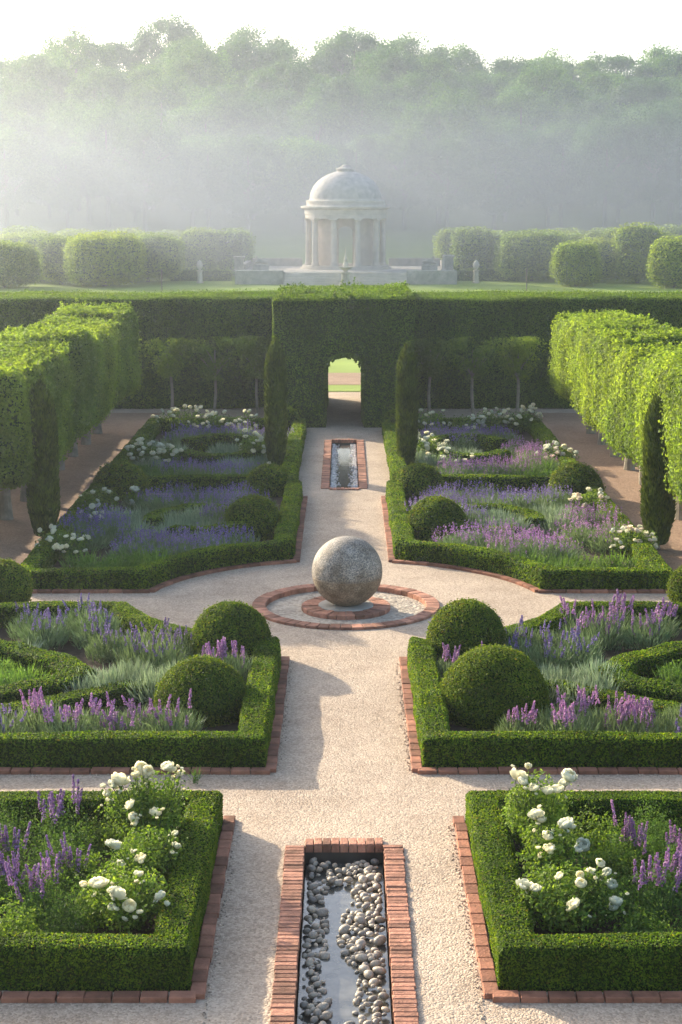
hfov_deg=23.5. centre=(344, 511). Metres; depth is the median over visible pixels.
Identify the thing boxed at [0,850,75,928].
salvia clump
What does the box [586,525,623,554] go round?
salvia clump
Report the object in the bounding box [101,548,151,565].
leafy herb
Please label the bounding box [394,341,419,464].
cypress
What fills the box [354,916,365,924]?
cobble
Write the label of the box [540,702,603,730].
salvia clump
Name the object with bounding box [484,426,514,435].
lavender clump
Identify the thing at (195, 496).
lavender clump
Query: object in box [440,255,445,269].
obelisk
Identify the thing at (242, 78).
woodland tree
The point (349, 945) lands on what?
cobble
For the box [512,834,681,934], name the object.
soil
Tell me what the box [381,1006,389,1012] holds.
cobble
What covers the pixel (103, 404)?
pleached lime
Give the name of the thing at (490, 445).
knot hedge
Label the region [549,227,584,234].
clipped tree
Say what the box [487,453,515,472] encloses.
salvia clump
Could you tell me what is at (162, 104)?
woodland tree
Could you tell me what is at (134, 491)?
rose bush
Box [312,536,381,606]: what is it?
stone ball
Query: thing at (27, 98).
woodland tree
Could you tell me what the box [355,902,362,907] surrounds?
cobble
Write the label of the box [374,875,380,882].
cobble
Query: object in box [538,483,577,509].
lavender clump
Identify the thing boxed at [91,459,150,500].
topiary dome
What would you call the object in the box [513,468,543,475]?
leafy herb
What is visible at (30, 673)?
leafy herb
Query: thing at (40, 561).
box hedge
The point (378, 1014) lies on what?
cobble
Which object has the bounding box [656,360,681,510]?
pleached lime
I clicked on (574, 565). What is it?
leafy herb
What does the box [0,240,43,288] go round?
clipped tree
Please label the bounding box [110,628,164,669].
lavender clump
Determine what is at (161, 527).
silver herb
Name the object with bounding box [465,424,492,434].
lavender clump
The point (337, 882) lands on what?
cobble
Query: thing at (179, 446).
silver herb
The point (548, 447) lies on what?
rose bush
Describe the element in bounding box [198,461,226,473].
lavender clump
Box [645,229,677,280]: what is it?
clipped tree
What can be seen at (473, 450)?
silver herb
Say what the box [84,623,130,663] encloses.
lavender clump
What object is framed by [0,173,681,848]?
terrain
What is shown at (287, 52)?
woodland tree
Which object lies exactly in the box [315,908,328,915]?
cobble
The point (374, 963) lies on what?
cobble
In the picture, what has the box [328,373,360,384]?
path
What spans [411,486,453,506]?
lavender clump
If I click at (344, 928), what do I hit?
cobble
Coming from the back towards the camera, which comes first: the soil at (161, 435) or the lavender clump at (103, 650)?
the soil at (161, 435)
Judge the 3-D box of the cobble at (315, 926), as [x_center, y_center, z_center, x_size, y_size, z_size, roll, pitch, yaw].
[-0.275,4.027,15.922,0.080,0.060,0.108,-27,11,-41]
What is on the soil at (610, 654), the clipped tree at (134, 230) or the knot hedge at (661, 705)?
the knot hedge at (661, 705)
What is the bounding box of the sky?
[0,0,681,76]
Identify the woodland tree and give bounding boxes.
[0,50,71,118]
[0,52,11,86]
[0,79,59,125]
[3,49,36,64]
[8,134,73,218]
[33,100,119,210]
[33,144,100,227]
[37,43,76,69]
[37,97,126,223]
[40,21,124,107]
[55,59,117,108]
[58,93,150,226]
[64,65,135,116]
[77,39,147,76]
[108,64,187,118]
[121,61,151,90]
[121,76,202,137]
[127,12,210,77]
[142,67,206,131]
[147,43,193,75]
[153,32,238,90]
[159,88,246,214]
[160,40,241,105]
[195,84,254,133]
[208,35,275,90]
[215,17,297,82]
[217,68,278,92]
[237,88,314,138]
[243,57,322,112]
[247,35,334,98]
[255,135,345,232]
[276,73,367,146]
[290,73,345,112]
[310,23,382,90]
[316,26,389,108]
[337,72,404,144]
[341,36,427,121]
[347,96,435,142]
[367,126,439,229]
[381,69,454,109]
[382,26,456,82]
[393,50,426,77]
[403,54,462,104]
[433,38,490,76]
[433,86,497,157]
[446,69,517,124]
[447,73,501,110]
[448,47,470,72]
[476,55,545,86]
[484,83,560,141]
[506,61,585,134]
[525,45,579,74]
[528,73,562,128]
[538,101,596,157]
[545,59,612,100]
[555,93,617,126]
[569,70,627,122]
[575,51,654,94]
[600,102,676,130]
[602,76,677,121]
[623,76,672,95]
[626,42,681,81]
[659,75,681,94]
[667,81,681,103]
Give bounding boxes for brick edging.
[0,656,289,774]
[0,816,235,1002]
[32,496,307,593]
[381,496,667,593]
[399,657,681,774]
[453,816,681,1002]
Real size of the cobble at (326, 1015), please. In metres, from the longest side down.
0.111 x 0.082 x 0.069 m
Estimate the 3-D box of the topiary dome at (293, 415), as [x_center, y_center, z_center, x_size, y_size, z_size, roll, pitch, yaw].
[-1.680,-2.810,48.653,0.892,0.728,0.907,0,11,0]
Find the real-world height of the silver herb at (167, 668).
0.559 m
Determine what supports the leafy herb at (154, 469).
on the soil at (161, 435)
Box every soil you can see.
[0,628,247,731]
[0,834,173,934]
[52,495,282,567]
[152,432,288,468]
[405,495,635,567]
[419,432,537,468]
[438,628,681,732]
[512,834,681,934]
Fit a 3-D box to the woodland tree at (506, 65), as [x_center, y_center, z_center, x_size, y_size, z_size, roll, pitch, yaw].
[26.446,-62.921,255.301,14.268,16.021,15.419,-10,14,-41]
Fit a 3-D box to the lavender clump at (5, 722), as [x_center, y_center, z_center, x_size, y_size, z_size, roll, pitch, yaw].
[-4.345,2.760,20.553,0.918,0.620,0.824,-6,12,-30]
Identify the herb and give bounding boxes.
[0,656,18,678]
[0,668,38,685]
[0,794,42,859]
[0,889,52,932]
[2,659,50,682]
[17,636,43,647]
[22,887,102,933]
[24,810,103,878]
[48,870,116,929]
[50,831,129,908]
[59,546,111,567]
[62,675,108,691]
[62,804,134,860]
[69,666,110,687]
[79,555,119,567]
[83,661,139,687]
[100,503,134,520]
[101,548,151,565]
[101,555,149,566]
[104,512,142,535]
[107,656,157,681]
[114,516,155,538]
[121,663,163,703]
[125,543,172,565]
[126,507,152,520]
[132,664,171,681]
[133,455,162,466]
[136,459,160,473]
[137,461,166,475]
[138,546,179,574]
[143,438,170,446]
[147,518,190,537]
[160,460,194,474]
[160,654,177,678]
[161,509,193,525]
[165,442,193,449]
[174,505,210,524]
[182,516,213,525]
[184,503,221,519]
[193,514,225,525]
[207,440,236,452]
[213,442,245,451]
[213,455,248,471]
[224,444,244,452]
[230,455,259,466]
[249,455,269,464]
[414,449,427,463]
[417,451,451,469]
[440,454,467,468]
[443,443,463,452]
[454,446,485,452]
[466,510,489,522]
[470,512,504,525]
[475,504,509,516]
[480,504,521,524]
[496,511,539,534]
[510,464,546,475]
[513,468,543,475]
[513,548,551,565]
[528,500,564,518]
[529,458,562,473]
[535,467,554,475]
[536,508,574,538]
[538,553,580,566]
[538,661,569,678]
[543,664,593,682]
[544,551,582,566]
[544,669,567,704]
[545,503,582,517]
[552,673,607,705]
[553,511,589,529]
[554,557,599,567]
[567,799,625,858]
[568,653,626,687]
[568,823,653,894]
[573,664,625,691]
[574,552,611,566]
[591,856,647,922]
[596,550,638,567]
[599,891,681,933]
[609,794,681,866]
[653,660,681,682]
[655,658,681,676]
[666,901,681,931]
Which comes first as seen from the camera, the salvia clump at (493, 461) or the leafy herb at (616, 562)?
the leafy herb at (616, 562)
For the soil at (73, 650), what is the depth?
24.46 m
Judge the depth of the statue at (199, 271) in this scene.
136.51 m
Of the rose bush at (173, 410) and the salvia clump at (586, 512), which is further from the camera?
the rose bush at (173, 410)
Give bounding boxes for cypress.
[25,378,60,538]
[263,336,287,465]
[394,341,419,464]
[639,388,676,549]
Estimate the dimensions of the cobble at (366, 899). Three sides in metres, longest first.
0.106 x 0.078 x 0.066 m
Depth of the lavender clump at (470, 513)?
33.94 m
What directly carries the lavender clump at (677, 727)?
on the soil at (610, 654)
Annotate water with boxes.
[297,863,391,1023]
[330,444,357,488]
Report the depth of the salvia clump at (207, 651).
23.41 m
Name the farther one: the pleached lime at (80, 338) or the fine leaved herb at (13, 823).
the pleached lime at (80, 338)
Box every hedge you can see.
[0,288,277,408]
[0,600,281,769]
[0,639,97,702]
[0,679,156,727]
[0,789,223,991]
[21,480,302,589]
[111,417,306,492]
[142,503,246,540]
[170,269,231,280]
[178,432,265,465]
[272,277,415,427]
[382,417,577,492]
[385,480,672,591]
[407,600,681,769]
[412,289,681,408]
[428,433,510,467]
[445,503,546,539]
[457,269,518,280]
[464,789,681,991]
[546,678,680,724]
[593,641,681,702]
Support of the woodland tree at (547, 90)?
on the terrain
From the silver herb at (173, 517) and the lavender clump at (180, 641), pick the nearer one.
the lavender clump at (180, 641)
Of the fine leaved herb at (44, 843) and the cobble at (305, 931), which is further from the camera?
the fine leaved herb at (44, 843)
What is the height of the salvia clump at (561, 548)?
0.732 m
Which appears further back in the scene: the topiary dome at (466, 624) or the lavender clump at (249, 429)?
the lavender clump at (249, 429)
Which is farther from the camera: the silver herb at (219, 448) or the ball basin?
the silver herb at (219, 448)
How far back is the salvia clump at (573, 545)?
31.29 m
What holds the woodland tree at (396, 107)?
on the terrain
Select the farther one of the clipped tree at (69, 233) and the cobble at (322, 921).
the clipped tree at (69, 233)
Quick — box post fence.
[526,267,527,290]
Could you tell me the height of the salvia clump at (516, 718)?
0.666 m
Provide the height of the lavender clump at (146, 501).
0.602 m
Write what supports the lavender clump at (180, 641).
on the soil at (73, 650)
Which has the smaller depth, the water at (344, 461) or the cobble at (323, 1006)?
the cobble at (323, 1006)
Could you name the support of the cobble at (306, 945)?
on the water at (338, 975)
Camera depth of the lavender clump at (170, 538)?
31.73 m
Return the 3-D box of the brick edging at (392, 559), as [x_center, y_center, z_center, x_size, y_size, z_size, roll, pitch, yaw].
[1.974,0.684,32.744,3.340,0.095,10.702,-6,12,-27]
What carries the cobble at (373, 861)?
on the water at (338, 975)
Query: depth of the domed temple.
139.08 m
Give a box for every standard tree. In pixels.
[139,337,202,413]
[184,336,244,410]
[227,335,272,414]
[414,337,460,411]
[445,336,507,414]
[493,336,550,414]
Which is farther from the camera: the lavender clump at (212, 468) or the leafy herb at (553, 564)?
the lavender clump at (212, 468)
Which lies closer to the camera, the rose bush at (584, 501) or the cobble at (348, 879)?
the cobble at (348, 879)
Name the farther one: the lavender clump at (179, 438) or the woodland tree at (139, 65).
the woodland tree at (139, 65)
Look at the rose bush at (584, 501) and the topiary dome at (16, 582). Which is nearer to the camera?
the topiary dome at (16, 582)
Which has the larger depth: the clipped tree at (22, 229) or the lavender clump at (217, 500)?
the clipped tree at (22, 229)
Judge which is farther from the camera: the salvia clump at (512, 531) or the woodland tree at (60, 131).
the woodland tree at (60, 131)
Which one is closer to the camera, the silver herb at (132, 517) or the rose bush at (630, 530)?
the rose bush at (630, 530)
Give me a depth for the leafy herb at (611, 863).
16.47 m
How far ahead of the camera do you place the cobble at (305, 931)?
15.81 m
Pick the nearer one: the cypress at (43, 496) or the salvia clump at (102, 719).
the salvia clump at (102, 719)
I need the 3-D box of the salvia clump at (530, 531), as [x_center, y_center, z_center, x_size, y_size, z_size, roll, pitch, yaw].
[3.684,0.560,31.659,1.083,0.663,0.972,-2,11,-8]
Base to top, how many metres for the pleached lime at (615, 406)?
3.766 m
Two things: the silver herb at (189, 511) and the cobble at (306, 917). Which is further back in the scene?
the silver herb at (189, 511)
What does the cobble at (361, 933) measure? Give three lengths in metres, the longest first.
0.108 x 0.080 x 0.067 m
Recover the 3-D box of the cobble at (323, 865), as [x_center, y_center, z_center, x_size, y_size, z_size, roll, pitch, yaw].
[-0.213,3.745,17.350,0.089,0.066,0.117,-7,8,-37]
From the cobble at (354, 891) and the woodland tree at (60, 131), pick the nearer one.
the cobble at (354, 891)
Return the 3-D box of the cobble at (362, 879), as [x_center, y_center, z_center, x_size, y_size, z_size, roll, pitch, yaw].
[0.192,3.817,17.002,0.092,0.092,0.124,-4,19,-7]
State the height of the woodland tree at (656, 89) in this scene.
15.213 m
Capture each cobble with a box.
[299,1001,308,1008]
[302,928,310,934]
[302,942,310,948]
[304,915,311,920]
[304,938,311,942]
[304,1009,310,1015]
[305,952,314,958]
[305,957,313,966]
[306,905,316,913]
[306,986,314,993]
[306,1003,314,1008]
[307,865,315,871]
[307,883,317,890]
[308,896,316,902]
[308,931,317,938]
[308,969,313,974]
[308,992,317,997]
[309,857,316,864]
[310,976,319,981]
[310,1016,317,1022]
[311,923,320,929]
[312,889,320,894]
[312,981,321,987]
[314,894,323,901]
[314,1008,321,1017]
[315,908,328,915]
[315,964,321,969]
[315,1002,328,1011]
[316,937,322,942]
[318,929,324,934]
[319,862,328,868]
[319,951,329,958]
[319,987,326,993]
[320,919,328,923]
[320,923,329,928]
[321,1011,330,1019]
[327,877,334,883]
[333,879,342,885]
[335,868,341,873]
[337,939,345,943]
[339,924,349,933]
[340,950,349,955]
[342,867,347,874]
[342,934,349,939]
[344,876,352,882]
[345,863,351,868]
[346,918,351,924]
[346,943,354,948]
[347,915,354,921]
[347,959,353,964]
[350,888,360,894]
[350,946,357,951]
[353,998,359,1004]
[354,884,362,888]
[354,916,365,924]
[354,927,360,933]
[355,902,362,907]
[355,939,365,948]
[355,953,368,961]
[355,991,363,996]
[356,912,364,917]
[358,875,366,883]
[358,930,366,936]
[358,964,369,973]
[358,1015,366,1020]
[360,892,367,898]
[361,903,368,909]
[362,896,371,901]
[363,867,371,875]
[363,1002,370,1006]
[363,1020,372,1023]
[364,970,373,978]
[366,873,376,881]
[366,931,373,937]
[368,956,374,961]
[368,995,377,1001]
[369,978,378,985]
[370,858,378,864]
[370,960,381,968]
[371,893,380,900]
[372,953,379,958]
[372,966,386,974]
[372,1006,379,1012]
[372,1012,381,1017]
[373,883,380,890]
[373,935,386,945]
[373,1000,382,1007]
[373,1018,378,1023]
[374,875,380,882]
[374,950,382,957]
[375,916,385,922]
[378,992,388,999]
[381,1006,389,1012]
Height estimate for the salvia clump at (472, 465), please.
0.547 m
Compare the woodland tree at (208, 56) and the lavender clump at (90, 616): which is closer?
the lavender clump at (90, 616)
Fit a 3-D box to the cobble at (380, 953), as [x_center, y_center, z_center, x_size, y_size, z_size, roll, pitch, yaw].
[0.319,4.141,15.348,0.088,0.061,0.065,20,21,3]
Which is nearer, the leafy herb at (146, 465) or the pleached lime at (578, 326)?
the leafy herb at (146, 465)
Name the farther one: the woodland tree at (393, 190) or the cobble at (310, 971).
the woodland tree at (393, 190)
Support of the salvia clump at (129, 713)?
on the soil at (73, 650)
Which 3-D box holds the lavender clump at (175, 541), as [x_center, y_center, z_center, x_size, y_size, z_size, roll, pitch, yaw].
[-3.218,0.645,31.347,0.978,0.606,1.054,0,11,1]
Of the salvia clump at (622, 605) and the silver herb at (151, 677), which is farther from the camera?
the salvia clump at (622, 605)
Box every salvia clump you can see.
[0,820,39,891]
[0,849,30,920]
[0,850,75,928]
[11,686,73,733]
[20,774,92,854]
[31,700,97,732]
[39,831,96,902]
[41,693,106,731]
[78,691,135,730]
[91,709,150,730]
[105,695,170,730]
[140,688,207,731]
[198,637,240,668]
[217,636,256,683]
[425,522,473,544]
[433,642,460,680]
[436,453,465,473]
[438,457,471,474]
[445,522,492,543]
[448,519,493,545]
[451,458,483,474]
[460,457,485,472]
[460,528,498,547]
[469,517,510,540]
[470,452,499,474]
[475,457,512,474]
[481,455,508,467]
[481,525,525,553]
[486,530,522,555]
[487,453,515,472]
[489,518,532,549]
[494,701,549,731]
[498,455,532,474]
[498,523,527,541]
[501,439,523,459]
[503,435,537,451]
[504,528,558,562]
[508,451,544,473]
[511,442,536,458]
[512,443,542,465]
[513,524,555,552]
[518,444,551,464]
[521,527,553,555]
[522,439,552,457]
[526,449,558,471]
[527,685,585,731]
[528,528,581,561]
[540,532,587,559]
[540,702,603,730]
[548,512,592,540]
[553,606,606,650]
[555,685,604,730]
[556,499,596,527]
[557,518,602,548]
[558,596,595,634]
[567,504,602,526]
[579,685,644,732]
[580,599,631,651]
[581,500,621,533]
[583,511,615,535]
[585,589,638,636]
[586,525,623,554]
[588,691,649,730]
[593,511,628,542]
[601,800,660,872]
[609,699,664,732]
[614,852,681,930]
[617,608,671,650]
[625,695,680,732]
[628,597,681,640]
[644,838,681,910]
[655,820,681,879]
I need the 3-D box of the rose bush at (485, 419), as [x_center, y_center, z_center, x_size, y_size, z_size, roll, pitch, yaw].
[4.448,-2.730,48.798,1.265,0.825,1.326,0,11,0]
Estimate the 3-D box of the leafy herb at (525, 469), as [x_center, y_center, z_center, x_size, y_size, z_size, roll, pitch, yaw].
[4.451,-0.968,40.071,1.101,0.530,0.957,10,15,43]
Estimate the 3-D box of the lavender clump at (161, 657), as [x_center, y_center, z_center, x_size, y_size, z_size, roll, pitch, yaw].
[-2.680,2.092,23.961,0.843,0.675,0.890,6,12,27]
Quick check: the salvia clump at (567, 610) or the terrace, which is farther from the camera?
the terrace
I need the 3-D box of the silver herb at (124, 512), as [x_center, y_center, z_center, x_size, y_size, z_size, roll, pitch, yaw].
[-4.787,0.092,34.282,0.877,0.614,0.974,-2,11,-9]
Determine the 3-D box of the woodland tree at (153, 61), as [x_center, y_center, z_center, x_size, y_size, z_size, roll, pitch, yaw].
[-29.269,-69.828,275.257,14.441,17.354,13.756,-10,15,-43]
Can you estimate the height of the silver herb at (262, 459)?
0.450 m
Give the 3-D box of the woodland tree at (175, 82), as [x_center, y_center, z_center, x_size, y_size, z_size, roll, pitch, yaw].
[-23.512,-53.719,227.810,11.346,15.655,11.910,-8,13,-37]
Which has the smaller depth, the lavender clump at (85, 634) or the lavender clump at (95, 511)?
the lavender clump at (85, 634)
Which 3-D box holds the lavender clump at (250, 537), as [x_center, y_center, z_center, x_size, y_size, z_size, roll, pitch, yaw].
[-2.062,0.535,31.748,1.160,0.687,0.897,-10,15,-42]
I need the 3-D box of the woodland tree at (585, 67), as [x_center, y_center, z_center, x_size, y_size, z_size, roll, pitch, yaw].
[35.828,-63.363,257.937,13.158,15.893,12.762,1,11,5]
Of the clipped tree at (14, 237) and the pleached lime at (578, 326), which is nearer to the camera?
the pleached lime at (578, 326)
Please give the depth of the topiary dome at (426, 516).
33.15 m
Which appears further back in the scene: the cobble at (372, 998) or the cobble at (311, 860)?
the cobble at (311, 860)
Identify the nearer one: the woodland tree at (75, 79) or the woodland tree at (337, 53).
the woodland tree at (75, 79)
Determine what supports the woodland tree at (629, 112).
on the terrain
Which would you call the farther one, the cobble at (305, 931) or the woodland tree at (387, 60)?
the woodland tree at (387, 60)
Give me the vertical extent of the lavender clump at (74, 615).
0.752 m
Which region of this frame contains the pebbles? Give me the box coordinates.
[330,444,358,488]
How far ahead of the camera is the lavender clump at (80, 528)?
32.74 m
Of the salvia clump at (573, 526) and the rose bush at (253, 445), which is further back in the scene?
the rose bush at (253, 445)
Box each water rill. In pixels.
[270,838,418,1023]
[321,439,367,489]
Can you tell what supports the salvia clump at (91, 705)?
on the soil at (73, 650)
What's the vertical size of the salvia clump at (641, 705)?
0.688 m
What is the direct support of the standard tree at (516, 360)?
on the gravel path at (346, 773)
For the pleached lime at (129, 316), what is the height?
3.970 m
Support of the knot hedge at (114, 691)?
on the soil at (73, 650)
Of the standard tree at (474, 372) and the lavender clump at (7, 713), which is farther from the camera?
the standard tree at (474, 372)
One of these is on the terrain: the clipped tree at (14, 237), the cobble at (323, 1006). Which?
the clipped tree at (14, 237)
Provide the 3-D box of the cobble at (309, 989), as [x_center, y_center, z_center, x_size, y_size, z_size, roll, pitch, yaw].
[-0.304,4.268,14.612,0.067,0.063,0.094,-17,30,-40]
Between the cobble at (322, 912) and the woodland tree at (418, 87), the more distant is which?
the woodland tree at (418, 87)
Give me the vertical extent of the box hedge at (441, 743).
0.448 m
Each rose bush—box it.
[34,524,91,563]
[71,860,171,934]
[75,487,119,509]
[80,503,103,522]
[96,761,191,851]
[100,825,187,890]
[121,486,144,509]
[124,437,161,462]
[151,404,217,431]
[151,442,183,466]
[192,410,239,431]
[232,409,261,430]
[235,428,265,458]
[416,431,448,452]
[418,408,451,429]
[424,447,474,463]
[444,414,481,431]
[473,407,514,431]
[501,762,578,851]
[502,403,542,432]
[510,858,630,933]
[515,804,596,889]
[535,440,580,463]
[566,487,609,513]
[605,525,658,557]
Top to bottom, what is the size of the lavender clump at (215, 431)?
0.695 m
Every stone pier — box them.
[233,256,244,270]
[444,255,454,269]
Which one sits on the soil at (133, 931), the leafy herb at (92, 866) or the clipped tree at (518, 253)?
the leafy herb at (92, 866)
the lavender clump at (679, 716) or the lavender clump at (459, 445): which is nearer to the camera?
the lavender clump at (679, 716)
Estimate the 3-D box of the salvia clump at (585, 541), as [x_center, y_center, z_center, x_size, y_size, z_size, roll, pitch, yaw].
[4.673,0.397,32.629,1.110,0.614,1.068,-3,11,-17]
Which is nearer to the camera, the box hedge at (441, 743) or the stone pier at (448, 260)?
the box hedge at (441, 743)
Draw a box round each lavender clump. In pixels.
[0,703,32,732]
[0,710,31,733]
[4,601,55,641]
[16,607,71,650]
[29,606,87,640]
[56,513,98,538]
[59,507,94,536]
[60,593,112,632]
[68,600,124,641]
[68,613,125,650]
[75,525,112,551]
[77,503,114,522]
[84,510,134,542]
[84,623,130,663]
[90,508,130,538]
[91,511,125,524]
[97,505,134,517]
[100,535,151,559]
[110,528,157,553]
[110,622,158,657]
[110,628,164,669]
[120,525,164,554]
[121,489,160,509]
[129,526,174,543]
[133,486,175,512]
[134,632,187,672]
[137,617,185,652]
[142,542,177,557]
[149,459,177,473]
[150,527,193,548]
[155,531,197,557]
[156,625,195,660]
[157,487,198,506]
[157,491,196,507]
[157,526,189,543]
[159,481,198,499]
[160,429,191,445]
[160,462,193,474]
[164,531,209,554]
[166,420,198,441]
[170,457,197,471]
[173,427,199,445]
[174,457,209,474]
[178,522,219,546]
[182,486,216,503]
[185,529,222,547]
[187,424,216,436]
[187,457,221,473]
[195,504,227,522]
[196,423,219,433]
[196,485,231,501]
[197,490,230,504]
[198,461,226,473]
[198,484,232,502]
[199,500,228,517]
[201,524,244,542]
[202,530,242,546]
[210,464,243,474]
[211,423,237,433]
[211,521,260,544]
[213,459,240,470]
[214,488,250,502]
[217,425,243,433]
[218,483,252,499]
[219,490,242,504]
[221,457,250,474]
[224,480,255,496]
[228,424,251,434]
[229,419,260,433]
[238,489,279,506]
[239,461,263,473]
[404,495,424,510]
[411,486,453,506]
[415,491,444,501]
[420,427,444,437]
[423,485,462,501]
[425,421,450,435]
[432,492,466,505]
[438,480,468,497]
[439,426,464,434]
[443,427,463,434]
[446,430,479,450]
[448,493,471,503]
[449,488,480,502]
[460,487,500,504]
[461,500,488,524]
[462,477,499,498]
[463,421,486,434]
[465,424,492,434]
[472,489,507,503]
[480,424,510,444]
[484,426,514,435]
[488,485,521,505]
[493,425,521,445]
[498,486,529,504]
[498,487,541,509]
[499,615,546,655]
[503,627,543,666]
[523,485,562,509]
[523,619,575,658]
[524,635,576,673]
[525,482,563,502]
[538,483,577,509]
[550,628,604,672]
[553,623,606,660]
[653,718,681,732]
[657,703,681,731]
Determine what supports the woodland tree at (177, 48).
on the terrain
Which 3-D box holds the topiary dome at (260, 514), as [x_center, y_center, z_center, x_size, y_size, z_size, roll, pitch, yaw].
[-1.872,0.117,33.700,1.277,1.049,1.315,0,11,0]
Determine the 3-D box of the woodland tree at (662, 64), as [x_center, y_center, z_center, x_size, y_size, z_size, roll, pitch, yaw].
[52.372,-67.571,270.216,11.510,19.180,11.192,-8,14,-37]
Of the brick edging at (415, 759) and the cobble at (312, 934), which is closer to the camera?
the cobble at (312, 934)
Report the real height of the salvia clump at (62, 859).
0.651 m
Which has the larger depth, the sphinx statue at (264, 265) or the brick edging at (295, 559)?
the sphinx statue at (264, 265)
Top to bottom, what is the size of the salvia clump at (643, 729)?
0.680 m
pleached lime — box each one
[0,321,99,439]
[0,333,83,501]
[0,344,70,520]
[0,349,49,491]
[28,318,122,456]
[38,311,132,444]
[53,298,142,433]
[57,322,113,469]
[547,308,632,433]
[553,311,638,444]
[565,309,662,456]
[574,324,669,470]
[587,322,681,484]
[600,334,681,461]
[620,344,681,519]
[635,343,681,464]
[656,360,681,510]
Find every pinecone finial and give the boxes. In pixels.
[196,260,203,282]
[472,260,479,282]
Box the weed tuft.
[187,764,205,783]
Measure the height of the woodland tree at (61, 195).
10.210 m
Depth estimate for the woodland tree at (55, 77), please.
237.87 m
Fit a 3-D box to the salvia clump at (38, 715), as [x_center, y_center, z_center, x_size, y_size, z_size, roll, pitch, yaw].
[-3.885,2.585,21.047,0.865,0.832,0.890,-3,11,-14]
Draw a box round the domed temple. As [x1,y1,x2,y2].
[300,165,390,269]
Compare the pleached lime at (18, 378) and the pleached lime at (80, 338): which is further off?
the pleached lime at (80, 338)
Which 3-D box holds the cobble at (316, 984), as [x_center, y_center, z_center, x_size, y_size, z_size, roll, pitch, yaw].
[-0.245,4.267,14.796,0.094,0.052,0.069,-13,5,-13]
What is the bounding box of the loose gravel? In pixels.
[16,662,670,1023]
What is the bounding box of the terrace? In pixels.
[235,258,456,284]
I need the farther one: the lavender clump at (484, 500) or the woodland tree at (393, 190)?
the woodland tree at (393, 190)
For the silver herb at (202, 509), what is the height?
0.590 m
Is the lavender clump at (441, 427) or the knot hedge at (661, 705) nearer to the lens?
the knot hedge at (661, 705)
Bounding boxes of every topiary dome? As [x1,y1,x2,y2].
[0,557,33,602]
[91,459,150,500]
[151,654,247,727]
[188,599,272,666]
[223,493,282,540]
[243,462,292,496]
[287,406,300,428]
[381,407,396,423]
[392,461,445,497]
[405,494,468,541]
[424,597,506,666]
[438,643,550,730]
[546,461,605,497]
[665,565,681,602]
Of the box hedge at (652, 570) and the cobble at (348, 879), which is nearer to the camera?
the cobble at (348, 879)
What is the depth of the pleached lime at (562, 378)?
46.03 m
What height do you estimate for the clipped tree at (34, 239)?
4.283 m
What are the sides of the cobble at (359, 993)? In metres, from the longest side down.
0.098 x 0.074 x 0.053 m
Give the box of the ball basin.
[252,584,439,629]
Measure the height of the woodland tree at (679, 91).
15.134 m
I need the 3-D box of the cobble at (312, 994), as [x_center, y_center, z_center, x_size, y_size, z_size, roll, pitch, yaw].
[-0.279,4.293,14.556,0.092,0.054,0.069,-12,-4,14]
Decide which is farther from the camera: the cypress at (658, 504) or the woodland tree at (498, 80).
the woodland tree at (498, 80)
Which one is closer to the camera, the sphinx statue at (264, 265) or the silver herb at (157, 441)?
the silver herb at (157, 441)
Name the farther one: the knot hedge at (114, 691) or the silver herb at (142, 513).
the silver herb at (142, 513)
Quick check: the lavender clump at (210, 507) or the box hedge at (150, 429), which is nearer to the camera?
the lavender clump at (210, 507)
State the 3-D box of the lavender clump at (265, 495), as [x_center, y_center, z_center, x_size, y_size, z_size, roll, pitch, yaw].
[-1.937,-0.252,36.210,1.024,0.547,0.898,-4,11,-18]
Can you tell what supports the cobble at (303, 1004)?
on the water at (338, 975)
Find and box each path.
[0,391,681,1023]
[0,413,160,563]
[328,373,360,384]
[531,413,681,570]
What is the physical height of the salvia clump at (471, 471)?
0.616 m
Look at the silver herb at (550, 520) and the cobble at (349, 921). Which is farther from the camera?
the silver herb at (550, 520)
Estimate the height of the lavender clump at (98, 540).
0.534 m
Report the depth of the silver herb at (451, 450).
43.09 m
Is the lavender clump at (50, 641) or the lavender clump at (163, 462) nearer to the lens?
the lavender clump at (50, 641)
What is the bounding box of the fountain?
[339,248,351,285]
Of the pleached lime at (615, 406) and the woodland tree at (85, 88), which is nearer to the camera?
the pleached lime at (615, 406)
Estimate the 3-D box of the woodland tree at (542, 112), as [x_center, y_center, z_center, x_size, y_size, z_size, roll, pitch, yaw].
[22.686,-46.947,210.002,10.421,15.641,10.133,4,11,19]
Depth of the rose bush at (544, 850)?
16.18 m
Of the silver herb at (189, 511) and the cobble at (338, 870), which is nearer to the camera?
the cobble at (338, 870)
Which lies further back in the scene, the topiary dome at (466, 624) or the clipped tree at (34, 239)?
the clipped tree at (34, 239)
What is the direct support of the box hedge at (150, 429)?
on the soil at (161, 435)
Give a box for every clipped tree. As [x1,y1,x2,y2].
[0,225,43,237]
[0,230,58,242]
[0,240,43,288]
[18,233,60,282]
[36,234,74,283]
[54,228,90,237]
[61,230,147,286]
[109,227,143,235]
[126,231,186,281]
[153,229,183,268]
[180,227,221,269]
[217,227,256,276]
[432,227,465,268]
[449,226,496,270]
[490,230,504,268]
[493,228,571,280]
[547,230,588,242]
[548,240,602,286]
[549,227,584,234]
[577,237,615,282]
[584,227,616,276]
[597,227,620,278]
[611,222,665,282]
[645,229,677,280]
[645,235,681,287]
[656,224,681,238]
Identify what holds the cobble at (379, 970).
on the water at (338, 975)
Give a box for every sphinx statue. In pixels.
[253,256,268,269]
[421,256,437,269]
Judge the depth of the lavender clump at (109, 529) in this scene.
32.90 m
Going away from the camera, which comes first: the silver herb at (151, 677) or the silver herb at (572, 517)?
the silver herb at (151, 677)

